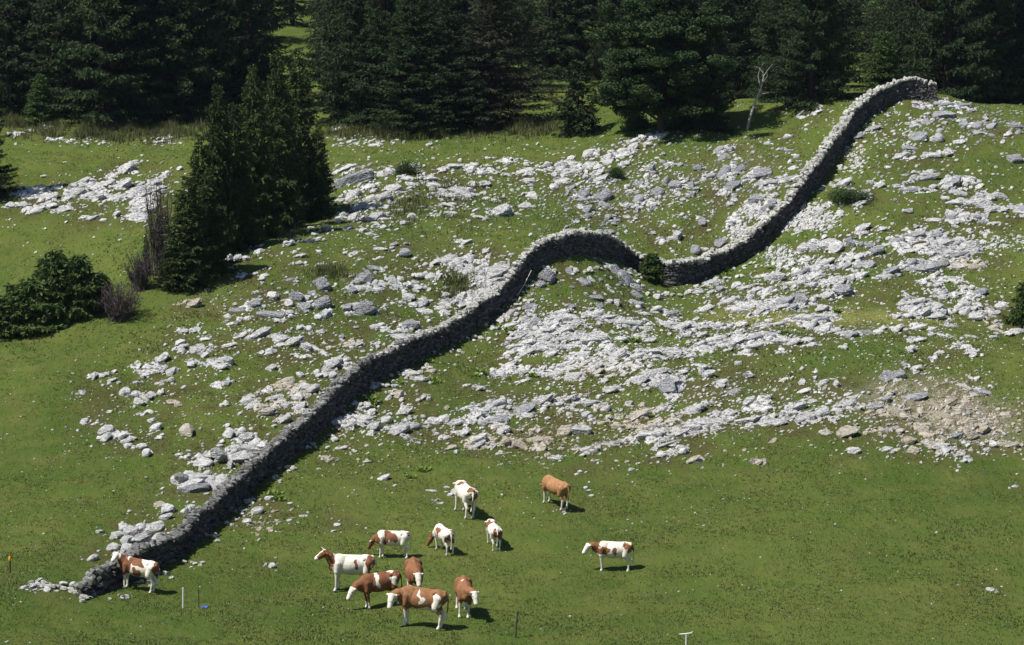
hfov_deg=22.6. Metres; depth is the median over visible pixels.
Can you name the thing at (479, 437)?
limestone rock
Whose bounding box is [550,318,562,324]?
limestone rock
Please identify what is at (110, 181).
limestone rock
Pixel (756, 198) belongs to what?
limestone rock
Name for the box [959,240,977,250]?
limestone rock
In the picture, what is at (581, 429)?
limestone rock
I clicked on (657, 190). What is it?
limestone rock
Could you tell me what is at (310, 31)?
spruce tree
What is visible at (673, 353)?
limestone rock
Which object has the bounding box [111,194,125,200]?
limestone rock
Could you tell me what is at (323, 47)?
spruce tree
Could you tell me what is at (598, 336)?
limestone rock
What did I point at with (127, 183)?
limestone rock
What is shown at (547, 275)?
limestone rock
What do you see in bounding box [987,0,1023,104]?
spruce tree
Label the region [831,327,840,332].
limestone rock
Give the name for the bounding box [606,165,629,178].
shrub
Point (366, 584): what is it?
cow
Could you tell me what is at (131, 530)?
limestone rock
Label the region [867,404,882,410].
limestone rock
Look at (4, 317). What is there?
bush
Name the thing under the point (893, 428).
limestone rock
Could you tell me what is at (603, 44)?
spruce tree
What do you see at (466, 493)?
cow
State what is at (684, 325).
limestone rock
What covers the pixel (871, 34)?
spruce tree
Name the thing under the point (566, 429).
limestone rock
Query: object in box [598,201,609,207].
limestone rock
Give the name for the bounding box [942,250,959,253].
limestone rock
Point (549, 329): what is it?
limestone rock
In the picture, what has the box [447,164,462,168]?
limestone rock
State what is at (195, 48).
spruce tree
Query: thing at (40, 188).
limestone rock
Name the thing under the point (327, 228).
limestone rock
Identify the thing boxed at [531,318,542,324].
limestone rock
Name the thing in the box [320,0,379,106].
spruce tree
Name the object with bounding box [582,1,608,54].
spruce tree
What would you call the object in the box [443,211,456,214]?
limestone rock
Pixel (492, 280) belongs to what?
limestone rock
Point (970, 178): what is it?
limestone rock
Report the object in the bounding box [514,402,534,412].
limestone rock
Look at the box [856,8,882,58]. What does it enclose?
spruce tree
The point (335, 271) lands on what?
brown herbs
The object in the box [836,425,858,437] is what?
limestone rock
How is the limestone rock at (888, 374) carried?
on the ground at (30, 382)
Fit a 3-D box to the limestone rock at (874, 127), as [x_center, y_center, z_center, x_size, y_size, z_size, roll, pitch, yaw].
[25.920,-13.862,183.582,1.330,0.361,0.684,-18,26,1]
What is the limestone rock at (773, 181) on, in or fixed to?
on the ground at (30, 382)
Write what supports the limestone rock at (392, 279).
on the ground at (30, 382)
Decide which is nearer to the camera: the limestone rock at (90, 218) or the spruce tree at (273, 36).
the limestone rock at (90, 218)
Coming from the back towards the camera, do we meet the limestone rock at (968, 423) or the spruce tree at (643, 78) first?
the spruce tree at (643, 78)
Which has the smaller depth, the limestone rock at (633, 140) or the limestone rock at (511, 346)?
the limestone rock at (511, 346)
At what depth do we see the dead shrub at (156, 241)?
149.94 m
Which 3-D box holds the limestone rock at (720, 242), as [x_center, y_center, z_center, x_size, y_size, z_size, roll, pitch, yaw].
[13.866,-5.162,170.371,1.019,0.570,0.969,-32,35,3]
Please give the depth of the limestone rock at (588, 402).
133.57 m
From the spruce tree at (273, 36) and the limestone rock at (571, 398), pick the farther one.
the spruce tree at (273, 36)
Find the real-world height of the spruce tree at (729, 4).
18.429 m
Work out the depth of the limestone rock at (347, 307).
144.78 m
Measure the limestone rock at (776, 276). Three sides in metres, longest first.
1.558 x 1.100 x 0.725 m
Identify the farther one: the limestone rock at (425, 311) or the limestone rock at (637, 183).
the limestone rock at (637, 183)
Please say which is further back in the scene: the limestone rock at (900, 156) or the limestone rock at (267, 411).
the limestone rock at (900, 156)
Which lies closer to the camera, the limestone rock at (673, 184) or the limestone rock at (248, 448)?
the limestone rock at (248, 448)
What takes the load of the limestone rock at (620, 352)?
on the ground at (30, 382)
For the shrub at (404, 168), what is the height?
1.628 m
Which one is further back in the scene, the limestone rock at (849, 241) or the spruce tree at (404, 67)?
the spruce tree at (404, 67)
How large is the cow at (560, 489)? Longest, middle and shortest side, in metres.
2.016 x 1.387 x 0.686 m
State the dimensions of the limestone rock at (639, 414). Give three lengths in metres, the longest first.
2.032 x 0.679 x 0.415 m
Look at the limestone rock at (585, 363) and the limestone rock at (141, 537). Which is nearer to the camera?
the limestone rock at (141, 537)
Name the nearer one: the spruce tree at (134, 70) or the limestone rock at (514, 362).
the limestone rock at (514, 362)
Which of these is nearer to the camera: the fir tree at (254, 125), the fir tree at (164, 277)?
the fir tree at (164, 277)
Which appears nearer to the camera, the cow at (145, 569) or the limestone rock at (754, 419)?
the cow at (145, 569)
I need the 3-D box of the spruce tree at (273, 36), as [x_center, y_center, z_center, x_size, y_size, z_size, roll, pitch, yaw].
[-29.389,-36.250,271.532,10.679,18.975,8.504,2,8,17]
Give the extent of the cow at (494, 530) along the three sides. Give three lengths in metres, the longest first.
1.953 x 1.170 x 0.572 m
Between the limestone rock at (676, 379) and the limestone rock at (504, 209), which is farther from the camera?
the limestone rock at (504, 209)
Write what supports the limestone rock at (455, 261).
on the ground at (30, 382)
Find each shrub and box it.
[94,280,146,322]
[121,246,159,292]
[139,177,176,276]
[393,160,424,174]
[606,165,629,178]
[618,113,652,132]
[825,186,876,204]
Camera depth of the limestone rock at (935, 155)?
176.91 m
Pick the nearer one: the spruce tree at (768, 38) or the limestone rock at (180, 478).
the limestone rock at (180, 478)
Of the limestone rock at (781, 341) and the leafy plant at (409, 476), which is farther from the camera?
the limestone rock at (781, 341)
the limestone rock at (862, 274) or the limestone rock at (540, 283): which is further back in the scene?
the limestone rock at (862, 274)
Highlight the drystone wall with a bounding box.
[74,76,938,596]
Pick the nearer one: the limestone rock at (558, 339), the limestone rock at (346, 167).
the limestone rock at (558, 339)
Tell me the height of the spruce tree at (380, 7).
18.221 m
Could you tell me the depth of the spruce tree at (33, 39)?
215.98 m
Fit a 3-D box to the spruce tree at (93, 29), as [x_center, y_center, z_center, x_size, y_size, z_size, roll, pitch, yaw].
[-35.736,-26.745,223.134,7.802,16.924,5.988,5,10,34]
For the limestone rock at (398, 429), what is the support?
on the ground at (30, 382)
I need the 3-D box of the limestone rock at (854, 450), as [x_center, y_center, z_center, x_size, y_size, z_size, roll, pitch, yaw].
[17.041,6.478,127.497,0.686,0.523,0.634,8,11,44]
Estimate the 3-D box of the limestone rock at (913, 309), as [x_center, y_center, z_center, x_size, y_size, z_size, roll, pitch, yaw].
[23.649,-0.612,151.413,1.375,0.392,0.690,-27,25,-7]
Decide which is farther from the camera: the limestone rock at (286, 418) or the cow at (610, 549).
the limestone rock at (286, 418)
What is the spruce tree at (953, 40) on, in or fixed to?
on the ground at (30, 382)
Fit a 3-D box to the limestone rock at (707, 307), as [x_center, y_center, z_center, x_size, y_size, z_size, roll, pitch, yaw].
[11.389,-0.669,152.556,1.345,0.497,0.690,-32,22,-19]
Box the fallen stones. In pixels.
[28,143,862,602]
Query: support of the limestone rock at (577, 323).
on the ground at (30, 382)
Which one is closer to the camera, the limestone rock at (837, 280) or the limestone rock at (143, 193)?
the limestone rock at (837, 280)
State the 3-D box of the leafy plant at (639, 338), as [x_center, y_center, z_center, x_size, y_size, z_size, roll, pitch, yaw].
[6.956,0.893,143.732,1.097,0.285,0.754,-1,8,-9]
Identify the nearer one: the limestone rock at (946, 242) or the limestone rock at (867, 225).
the limestone rock at (946, 242)
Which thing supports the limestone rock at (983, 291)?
on the ground at (30, 382)
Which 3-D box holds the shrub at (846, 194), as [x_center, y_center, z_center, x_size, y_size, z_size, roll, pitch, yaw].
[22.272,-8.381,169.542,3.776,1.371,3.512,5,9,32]
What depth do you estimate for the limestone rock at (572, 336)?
143.36 m
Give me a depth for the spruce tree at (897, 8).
238.57 m
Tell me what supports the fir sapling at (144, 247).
on the ground at (30, 382)
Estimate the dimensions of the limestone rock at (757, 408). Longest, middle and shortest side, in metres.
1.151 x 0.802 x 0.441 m
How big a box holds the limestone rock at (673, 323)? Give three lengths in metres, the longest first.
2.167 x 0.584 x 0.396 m
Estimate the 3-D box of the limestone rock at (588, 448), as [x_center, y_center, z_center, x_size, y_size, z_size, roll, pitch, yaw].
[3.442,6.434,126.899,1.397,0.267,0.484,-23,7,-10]
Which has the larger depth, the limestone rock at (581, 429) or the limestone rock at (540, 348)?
the limestone rock at (540, 348)
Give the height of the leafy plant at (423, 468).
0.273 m
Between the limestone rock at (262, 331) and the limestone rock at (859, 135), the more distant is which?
the limestone rock at (859, 135)
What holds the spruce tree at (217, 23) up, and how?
on the ground at (30, 382)
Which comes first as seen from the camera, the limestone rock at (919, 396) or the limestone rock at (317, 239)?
the limestone rock at (919, 396)
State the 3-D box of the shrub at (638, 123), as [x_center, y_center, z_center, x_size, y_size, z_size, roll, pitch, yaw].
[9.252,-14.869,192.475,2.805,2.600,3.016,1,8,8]
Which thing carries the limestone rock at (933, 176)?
on the ground at (30, 382)
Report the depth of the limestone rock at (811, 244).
162.71 m
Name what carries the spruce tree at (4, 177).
on the ground at (30, 382)
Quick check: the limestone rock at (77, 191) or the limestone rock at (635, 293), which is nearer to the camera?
the limestone rock at (635, 293)
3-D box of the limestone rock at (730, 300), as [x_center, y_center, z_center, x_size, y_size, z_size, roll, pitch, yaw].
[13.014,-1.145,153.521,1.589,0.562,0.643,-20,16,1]
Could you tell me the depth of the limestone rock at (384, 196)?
174.62 m
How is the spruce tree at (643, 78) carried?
on the ground at (30, 382)
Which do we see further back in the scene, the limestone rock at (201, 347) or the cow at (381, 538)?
the limestone rock at (201, 347)
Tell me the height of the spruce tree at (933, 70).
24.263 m
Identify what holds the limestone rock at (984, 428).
on the ground at (30, 382)
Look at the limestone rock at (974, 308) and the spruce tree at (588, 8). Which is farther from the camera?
the spruce tree at (588, 8)
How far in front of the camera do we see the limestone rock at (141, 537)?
110.91 m
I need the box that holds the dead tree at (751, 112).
[745,62,771,129]
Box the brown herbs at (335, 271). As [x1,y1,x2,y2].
[269,138,538,301]
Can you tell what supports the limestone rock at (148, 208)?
on the ground at (30, 382)
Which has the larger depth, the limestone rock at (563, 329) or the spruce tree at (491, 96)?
the spruce tree at (491, 96)
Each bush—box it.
[0,277,67,337]
[0,295,23,338]
[31,249,81,326]
[57,254,104,321]
[79,271,115,314]
[637,253,668,286]
[1002,282,1023,327]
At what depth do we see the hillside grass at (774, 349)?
157.02 m
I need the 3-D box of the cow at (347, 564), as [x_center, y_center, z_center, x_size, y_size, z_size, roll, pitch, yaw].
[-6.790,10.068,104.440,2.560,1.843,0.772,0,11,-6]
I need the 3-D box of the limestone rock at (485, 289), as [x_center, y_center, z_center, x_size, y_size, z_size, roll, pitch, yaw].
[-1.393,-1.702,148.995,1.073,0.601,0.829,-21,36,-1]
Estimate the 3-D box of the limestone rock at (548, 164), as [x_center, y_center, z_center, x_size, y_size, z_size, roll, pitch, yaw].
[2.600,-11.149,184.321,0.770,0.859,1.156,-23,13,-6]
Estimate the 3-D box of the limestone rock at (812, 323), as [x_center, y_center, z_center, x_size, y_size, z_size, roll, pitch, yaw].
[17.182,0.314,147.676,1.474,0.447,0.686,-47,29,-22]
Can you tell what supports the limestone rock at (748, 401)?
on the ground at (30, 382)
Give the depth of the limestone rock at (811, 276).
157.41 m
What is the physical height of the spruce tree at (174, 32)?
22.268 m
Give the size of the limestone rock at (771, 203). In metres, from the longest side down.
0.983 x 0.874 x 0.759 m
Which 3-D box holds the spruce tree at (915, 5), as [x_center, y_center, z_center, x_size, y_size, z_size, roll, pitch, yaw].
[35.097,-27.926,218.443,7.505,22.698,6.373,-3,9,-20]
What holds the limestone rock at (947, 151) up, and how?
on the ground at (30, 382)
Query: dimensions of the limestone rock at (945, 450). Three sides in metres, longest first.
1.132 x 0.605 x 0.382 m
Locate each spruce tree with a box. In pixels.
[0,0,53,116]
[0,92,25,197]
[1,0,68,114]
[4,0,110,107]
[18,0,106,117]
[22,73,58,126]
[37,0,172,126]
[74,0,115,103]
[95,0,175,119]
[126,0,229,124]
[139,3,174,94]
[154,0,185,94]
[168,0,223,97]
[168,0,240,104]
[183,0,241,118]
[185,0,278,111]
[208,0,299,104]
[222,0,297,77]
[232,0,286,97]
[257,0,285,59]
[268,0,298,12]
[274,0,316,27]
[295,0,317,12]
[297,0,365,79]
[302,0,329,43]
[303,1,333,68]
[306,0,393,126]
[307,0,371,77]
[311,0,376,126]
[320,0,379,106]
[344,0,424,131]
[365,0,473,137]
[376,0,419,86]
[377,0,443,104]
[379,0,469,96]
[400,0,497,132]
[429,0,503,82]
[432,0,503,94]
[439,0,475,51]
[443,0,567,129]
[459,0,547,86]
[461,0,513,109]
[489,0,539,43]
[503,0,539,62]
[518,0,585,80]
[519,0,605,75]
[532,1,575,68]
[541,0,608,79]
[548,58,601,137]
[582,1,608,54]
[584,0,738,131]
[585,0,627,84]
[589,0,653,78]
[664,0,717,133]
[681,0,766,98]
[690,0,737,133]
[690,0,747,98]
[717,0,747,90]
[723,0,756,80]
[726,0,765,87]
[730,0,789,87]
[734,0,837,98]
[737,0,799,97]
[745,0,820,102]
[764,0,864,111]
[774,0,860,97]
[815,3,845,94]
[824,0,844,93]
[826,0,864,86]
[836,0,879,30]
[837,0,878,52]
[848,0,913,91]
[850,0,919,80]
[856,0,899,75]
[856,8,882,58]
[860,30,901,92]
[864,0,923,86]
[878,0,952,92]
[891,0,1003,102]
[895,0,958,81]
[937,0,1023,104]
[938,3,986,101]
[986,5,1023,100]
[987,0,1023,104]
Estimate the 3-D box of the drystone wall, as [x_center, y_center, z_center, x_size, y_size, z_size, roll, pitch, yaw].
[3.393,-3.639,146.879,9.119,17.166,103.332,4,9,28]
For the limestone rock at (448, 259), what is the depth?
151.81 m
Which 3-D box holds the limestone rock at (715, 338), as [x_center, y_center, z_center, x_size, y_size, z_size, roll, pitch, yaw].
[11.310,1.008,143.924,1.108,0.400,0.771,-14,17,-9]
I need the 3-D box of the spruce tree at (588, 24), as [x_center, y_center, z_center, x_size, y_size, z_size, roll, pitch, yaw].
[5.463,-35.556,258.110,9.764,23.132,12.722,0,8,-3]
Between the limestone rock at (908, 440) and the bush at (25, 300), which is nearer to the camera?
the limestone rock at (908, 440)
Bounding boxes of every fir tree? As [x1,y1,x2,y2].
[152,175,225,292]
[152,230,191,291]
[179,134,217,250]
[184,173,242,276]
[196,82,248,256]
[216,101,266,250]
[233,63,283,240]
[256,53,308,231]
[256,147,284,237]
[279,46,332,220]
[279,120,319,223]
[311,125,337,208]
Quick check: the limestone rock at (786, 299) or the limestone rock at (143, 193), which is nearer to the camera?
the limestone rock at (786, 299)
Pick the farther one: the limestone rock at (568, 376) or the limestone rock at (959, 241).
the limestone rock at (959, 241)
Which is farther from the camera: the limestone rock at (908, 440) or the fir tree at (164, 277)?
the fir tree at (164, 277)
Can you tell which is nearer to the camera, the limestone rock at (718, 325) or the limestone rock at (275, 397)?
the limestone rock at (275, 397)
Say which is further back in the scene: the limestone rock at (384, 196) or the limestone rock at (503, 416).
the limestone rock at (384, 196)
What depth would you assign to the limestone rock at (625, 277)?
154.97 m
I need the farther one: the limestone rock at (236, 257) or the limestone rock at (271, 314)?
the limestone rock at (236, 257)
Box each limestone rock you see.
[15,201,27,207]
[27,184,45,192]
[45,192,57,200]
[57,204,72,211]
[68,187,86,195]
[77,177,90,181]
[80,191,96,197]
[85,215,99,220]
[91,192,103,198]
[102,179,116,184]
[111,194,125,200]
[116,178,131,187]
[117,161,134,173]
[120,542,131,553]
[123,525,140,535]
[131,531,150,542]
[135,187,162,197]
[142,205,155,212]
[143,526,154,537]
[144,179,158,185]
[166,367,177,375]
[174,473,188,483]
[177,476,207,488]
[178,483,209,492]
[187,298,200,306]
[189,343,205,351]
[210,447,227,460]
[214,356,232,363]
[225,451,251,462]
[229,444,258,453]
[232,254,241,260]
[238,432,254,442]
[247,300,259,307]
[252,326,271,337]
[256,310,285,317]
[258,407,277,415]
[265,394,282,399]
[274,414,290,423]
[276,376,294,383]
[279,399,288,407]
[284,336,304,344]
[289,290,304,301]
[299,302,310,309]
[299,342,312,349]
[302,236,321,242]
[306,383,319,392]
[311,295,331,309]
[312,277,330,290]
[322,225,331,230]
[322,357,342,369]
[332,164,360,174]
[334,168,374,188]
[339,212,347,215]
[342,225,353,229]
[342,303,351,311]
[344,197,352,202]
[346,188,360,197]
[347,211,360,219]
[351,271,372,283]
[352,300,375,315]
[355,201,365,210]
[366,265,380,270]
[369,211,386,220]
[369,324,381,329]
[370,421,381,429]
[375,191,392,201]
[384,184,402,191]
[389,275,397,283]
[389,423,409,435]
[390,333,412,339]
[396,408,412,414]
[402,319,421,329]
[412,284,422,289]
[416,308,432,313]
[418,296,428,305]
[434,414,449,424]
[440,202,453,206]
[441,256,453,263]
[443,193,455,197]
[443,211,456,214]
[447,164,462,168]
[447,187,472,192]
[450,257,466,266]
[454,190,471,199]
[464,291,475,302]
[468,433,487,441]
[471,412,486,418]
[477,418,508,425]
[479,180,491,186]
[481,287,492,294]
[485,277,500,282]
[486,269,502,278]
[487,263,509,274]
[491,203,512,215]
[492,397,506,405]
[492,415,508,419]
[496,425,510,432]
[502,158,512,164]
[505,343,524,348]
[505,359,517,366]
[511,334,525,340]
[511,439,527,448]
[513,368,529,374]
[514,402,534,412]
[516,167,533,173]
[522,303,535,309]
[527,436,552,443]
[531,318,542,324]
[535,280,545,287]
[535,393,553,404]
[536,268,555,283]
[536,334,553,341]
[537,344,553,350]
[542,327,556,332]
[544,161,551,166]
[549,336,568,342]
[549,370,562,375]
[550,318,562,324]
[553,326,570,333]
[556,313,578,321]
[557,425,570,435]
[559,343,575,349]
[560,168,583,175]
[563,372,583,380]
[565,360,580,365]
[565,394,578,402]
[568,332,579,341]
[570,320,582,327]
[571,424,591,434]
[577,399,598,405]
[578,190,589,197]
[580,330,608,344]
[580,359,592,365]
[580,445,593,451]
[587,294,604,300]
[593,173,608,181]
[594,188,612,201]
[595,314,618,319]
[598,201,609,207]
[607,347,626,358]
[607,440,620,445]
[610,264,620,273]
[615,319,643,325]
[617,269,632,286]
[627,137,640,144]
[628,375,649,384]
[629,353,644,359]
[629,408,650,420]
[631,283,641,291]
[631,289,642,299]
[631,333,642,337]
[633,180,643,186]
[635,430,664,439]
[642,367,670,376]
[643,348,661,354]
[644,423,664,429]
[645,164,654,171]
[650,186,664,195]
[656,376,676,393]
[657,439,680,447]
[662,322,681,325]
[662,352,685,355]
[666,310,678,315]
[666,375,679,382]
[668,180,680,188]
[673,321,692,328]
[676,428,689,435]
[681,421,702,430]
[683,403,705,411]
[689,341,707,347]
[694,304,712,311]
[695,418,725,425]
[701,370,714,377]
[704,278,718,286]
[707,335,721,341]
[712,323,725,327]
[714,238,726,247]
[716,164,730,177]
[716,297,740,305]
[717,152,729,160]
[718,341,735,347]
[724,180,740,190]
[727,335,747,343]
[727,388,736,394]
[731,164,745,171]
[731,304,752,311]
[734,416,761,422]
[743,396,755,405]
[746,334,762,340]
[749,193,763,205]
[749,206,759,212]
[753,167,771,178]
[753,323,767,328]
[754,179,779,185]
[754,405,772,411]
[759,419,787,425]
[764,271,787,281]
[767,199,776,208]
[771,338,788,344]
[774,304,787,308]
[775,296,794,303]
[782,280,809,285]
[789,401,806,409]
[790,293,808,303]
[793,412,815,423]
[796,242,809,252]
[804,318,817,329]
[806,238,819,251]
[806,272,821,280]
[810,314,833,317]
[814,406,829,417]
[815,304,829,311]
[815,316,828,320]
[815,322,833,332]
[817,238,836,249]
[822,292,834,298]
[826,275,845,284]
[828,240,843,253]
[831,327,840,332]
[833,284,852,295]
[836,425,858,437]
[840,400,854,407]
[843,254,853,260]
[844,237,855,246]
[847,447,861,453]
[853,131,863,138]
[855,271,868,278]
[860,223,870,229]
[860,330,871,333]
[864,260,875,267]
[865,125,881,131]
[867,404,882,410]
[868,245,883,254]
[878,370,893,380]
[879,446,892,451]
[882,266,899,273]
[883,425,899,431]
[887,405,906,417]
[889,237,904,242]
[891,152,908,159]
[893,370,904,377]
[896,300,909,306]
[898,187,917,192]
[900,145,917,149]
[901,436,916,444]
[903,264,940,272]
[907,231,925,236]
[907,392,927,400]
[907,446,919,453]
[908,306,921,311]
[909,131,927,141]
[911,121,922,126]
[912,297,925,304]
[916,422,929,432]
[917,306,931,315]
[920,173,939,180]
[926,152,941,157]
[927,313,948,318]
[932,110,955,117]
[932,442,950,449]
[933,304,946,308]
[937,239,954,245]
[938,398,957,408]
[941,446,951,455]
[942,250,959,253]
[943,147,953,155]
[946,251,969,258]
[946,433,963,438]
[947,175,960,185]
[952,237,963,245]
[957,299,971,305]
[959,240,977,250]
[959,417,978,430]
[961,176,976,181]
[964,431,979,439]
[970,305,978,310]
[971,389,988,395]
[973,288,987,295]
[976,423,991,432]
[994,301,1007,309]
[999,441,1019,447]
[1006,154,1022,162]
[1007,122,1023,128]
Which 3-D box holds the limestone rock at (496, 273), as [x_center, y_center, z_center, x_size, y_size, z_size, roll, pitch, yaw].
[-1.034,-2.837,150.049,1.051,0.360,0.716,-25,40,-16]
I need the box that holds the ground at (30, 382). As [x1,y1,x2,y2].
[0,0,1023,644]
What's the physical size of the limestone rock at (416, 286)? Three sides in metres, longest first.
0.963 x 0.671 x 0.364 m
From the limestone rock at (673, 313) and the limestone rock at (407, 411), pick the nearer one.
the limestone rock at (407, 411)
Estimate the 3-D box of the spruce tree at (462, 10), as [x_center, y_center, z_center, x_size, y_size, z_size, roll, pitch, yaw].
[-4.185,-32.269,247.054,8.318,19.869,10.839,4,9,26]
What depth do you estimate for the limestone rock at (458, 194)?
176.23 m
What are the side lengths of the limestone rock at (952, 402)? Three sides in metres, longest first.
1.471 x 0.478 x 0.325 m
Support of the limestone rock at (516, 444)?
on the ground at (30, 382)
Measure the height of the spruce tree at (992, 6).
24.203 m
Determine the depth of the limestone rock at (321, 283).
146.88 m
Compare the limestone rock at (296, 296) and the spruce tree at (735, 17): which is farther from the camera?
the spruce tree at (735, 17)
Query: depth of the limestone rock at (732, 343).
142.73 m
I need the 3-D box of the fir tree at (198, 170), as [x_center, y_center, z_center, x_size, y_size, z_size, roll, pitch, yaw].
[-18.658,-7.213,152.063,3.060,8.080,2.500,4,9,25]
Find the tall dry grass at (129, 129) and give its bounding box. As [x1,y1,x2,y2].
[0,111,602,146]
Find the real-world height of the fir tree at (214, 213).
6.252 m
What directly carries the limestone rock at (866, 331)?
on the ground at (30, 382)
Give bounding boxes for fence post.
[8,556,10,573]
[182,588,183,607]
[515,611,518,637]
[679,631,692,644]
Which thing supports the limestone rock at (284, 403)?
on the ground at (30, 382)
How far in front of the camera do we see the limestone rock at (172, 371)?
134.51 m
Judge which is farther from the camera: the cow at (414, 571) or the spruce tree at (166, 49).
the spruce tree at (166, 49)
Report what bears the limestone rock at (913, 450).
on the ground at (30, 382)
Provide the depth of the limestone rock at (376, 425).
128.84 m
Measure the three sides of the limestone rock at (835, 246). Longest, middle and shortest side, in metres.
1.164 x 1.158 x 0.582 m
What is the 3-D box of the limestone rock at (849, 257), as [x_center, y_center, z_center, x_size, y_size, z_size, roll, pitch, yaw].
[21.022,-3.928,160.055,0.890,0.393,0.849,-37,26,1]
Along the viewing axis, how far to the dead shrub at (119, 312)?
141.48 m
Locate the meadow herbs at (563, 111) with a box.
[460,64,667,149]
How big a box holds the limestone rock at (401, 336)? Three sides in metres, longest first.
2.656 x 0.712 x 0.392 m
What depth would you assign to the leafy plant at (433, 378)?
135.92 m
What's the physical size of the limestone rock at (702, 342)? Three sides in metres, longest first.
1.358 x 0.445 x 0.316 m
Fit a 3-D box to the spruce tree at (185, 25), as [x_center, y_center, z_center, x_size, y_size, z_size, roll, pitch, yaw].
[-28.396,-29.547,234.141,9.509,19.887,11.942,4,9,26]
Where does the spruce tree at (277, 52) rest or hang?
on the ground at (30, 382)
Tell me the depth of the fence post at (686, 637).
96.25 m
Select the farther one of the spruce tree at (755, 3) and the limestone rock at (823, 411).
the spruce tree at (755, 3)
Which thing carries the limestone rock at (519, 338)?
on the ground at (30, 382)
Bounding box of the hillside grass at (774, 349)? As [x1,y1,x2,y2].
[0,93,1023,387]
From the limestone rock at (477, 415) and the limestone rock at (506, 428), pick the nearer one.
the limestone rock at (506, 428)
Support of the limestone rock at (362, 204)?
on the ground at (30, 382)
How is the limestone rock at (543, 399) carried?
on the ground at (30, 382)
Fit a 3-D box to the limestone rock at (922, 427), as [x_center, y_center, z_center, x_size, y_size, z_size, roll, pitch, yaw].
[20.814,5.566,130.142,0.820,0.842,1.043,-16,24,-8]
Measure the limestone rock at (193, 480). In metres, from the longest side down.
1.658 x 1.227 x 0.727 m
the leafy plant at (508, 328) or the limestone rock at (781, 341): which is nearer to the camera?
the limestone rock at (781, 341)
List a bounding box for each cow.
[111,552,159,593]
[314,547,376,591]
[346,570,402,608]
[367,530,410,557]
[385,585,448,629]
[404,557,424,586]
[426,523,455,555]
[452,480,478,518]
[454,575,479,617]
[485,519,502,550]
[539,475,570,510]
[582,540,633,570]
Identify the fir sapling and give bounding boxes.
[142,235,150,272]
[315,177,334,216]
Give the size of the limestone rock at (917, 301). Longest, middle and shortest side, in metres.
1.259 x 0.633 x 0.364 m
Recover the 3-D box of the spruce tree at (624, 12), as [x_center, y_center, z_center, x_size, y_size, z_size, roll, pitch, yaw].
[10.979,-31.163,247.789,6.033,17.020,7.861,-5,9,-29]
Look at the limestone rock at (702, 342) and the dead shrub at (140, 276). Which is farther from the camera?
the dead shrub at (140, 276)
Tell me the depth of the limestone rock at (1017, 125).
183.81 m
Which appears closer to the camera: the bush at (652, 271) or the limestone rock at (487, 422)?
the limestone rock at (487, 422)
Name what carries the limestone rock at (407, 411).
on the ground at (30, 382)
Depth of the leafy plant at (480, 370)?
139.12 m
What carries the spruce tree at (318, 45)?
on the ground at (30, 382)
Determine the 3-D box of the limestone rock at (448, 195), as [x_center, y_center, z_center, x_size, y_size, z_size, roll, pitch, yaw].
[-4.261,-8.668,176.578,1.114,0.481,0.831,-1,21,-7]
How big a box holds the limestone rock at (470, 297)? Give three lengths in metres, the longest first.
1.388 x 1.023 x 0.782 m
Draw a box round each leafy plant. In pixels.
[263,488,283,495]
[273,495,285,500]
[359,394,375,399]
[367,397,380,402]
[404,474,415,477]
[412,465,431,471]
[425,375,437,380]
[471,367,486,372]
[501,326,517,330]
[629,336,643,341]
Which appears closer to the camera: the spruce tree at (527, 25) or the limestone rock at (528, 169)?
the limestone rock at (528, 169)
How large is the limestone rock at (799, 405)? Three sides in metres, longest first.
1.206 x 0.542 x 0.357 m
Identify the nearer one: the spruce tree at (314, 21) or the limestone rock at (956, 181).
the limestone rock at (956, 181)
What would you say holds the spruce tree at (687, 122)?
on the ground at (30, 382)
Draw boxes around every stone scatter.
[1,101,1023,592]
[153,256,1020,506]
[168,97,1023,496]
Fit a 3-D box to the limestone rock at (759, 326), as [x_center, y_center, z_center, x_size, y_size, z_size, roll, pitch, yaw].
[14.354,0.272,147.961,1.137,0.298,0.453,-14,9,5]
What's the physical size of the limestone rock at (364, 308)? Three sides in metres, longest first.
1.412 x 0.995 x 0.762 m
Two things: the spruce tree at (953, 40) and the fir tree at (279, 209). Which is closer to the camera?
the fir tree at (279, 209)
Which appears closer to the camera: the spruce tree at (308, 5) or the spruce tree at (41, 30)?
the spruce tree at (41, 30)
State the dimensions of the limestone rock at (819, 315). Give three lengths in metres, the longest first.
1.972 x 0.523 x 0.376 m
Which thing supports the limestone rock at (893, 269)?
on the ground at (30, 382)
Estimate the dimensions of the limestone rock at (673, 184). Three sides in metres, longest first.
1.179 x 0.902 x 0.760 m
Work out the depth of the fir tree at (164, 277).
145.44 m
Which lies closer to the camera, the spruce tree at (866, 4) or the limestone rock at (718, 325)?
the limestone rock at (718, 325)
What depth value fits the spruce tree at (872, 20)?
246.51 m
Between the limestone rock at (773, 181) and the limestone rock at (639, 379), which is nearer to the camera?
the limestone rock at (639, 379)
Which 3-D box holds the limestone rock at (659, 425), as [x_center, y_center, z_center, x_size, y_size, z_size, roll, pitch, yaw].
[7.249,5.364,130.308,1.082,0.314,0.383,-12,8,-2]
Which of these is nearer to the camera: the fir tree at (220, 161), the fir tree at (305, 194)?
the fir tree at (220, 161)
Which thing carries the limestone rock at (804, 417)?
on the ground at (30, 382)
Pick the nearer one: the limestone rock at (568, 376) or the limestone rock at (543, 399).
the limestone rock at (543, 399)
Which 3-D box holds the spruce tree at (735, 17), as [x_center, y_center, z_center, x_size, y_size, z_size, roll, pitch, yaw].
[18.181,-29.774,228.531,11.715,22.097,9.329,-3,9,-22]

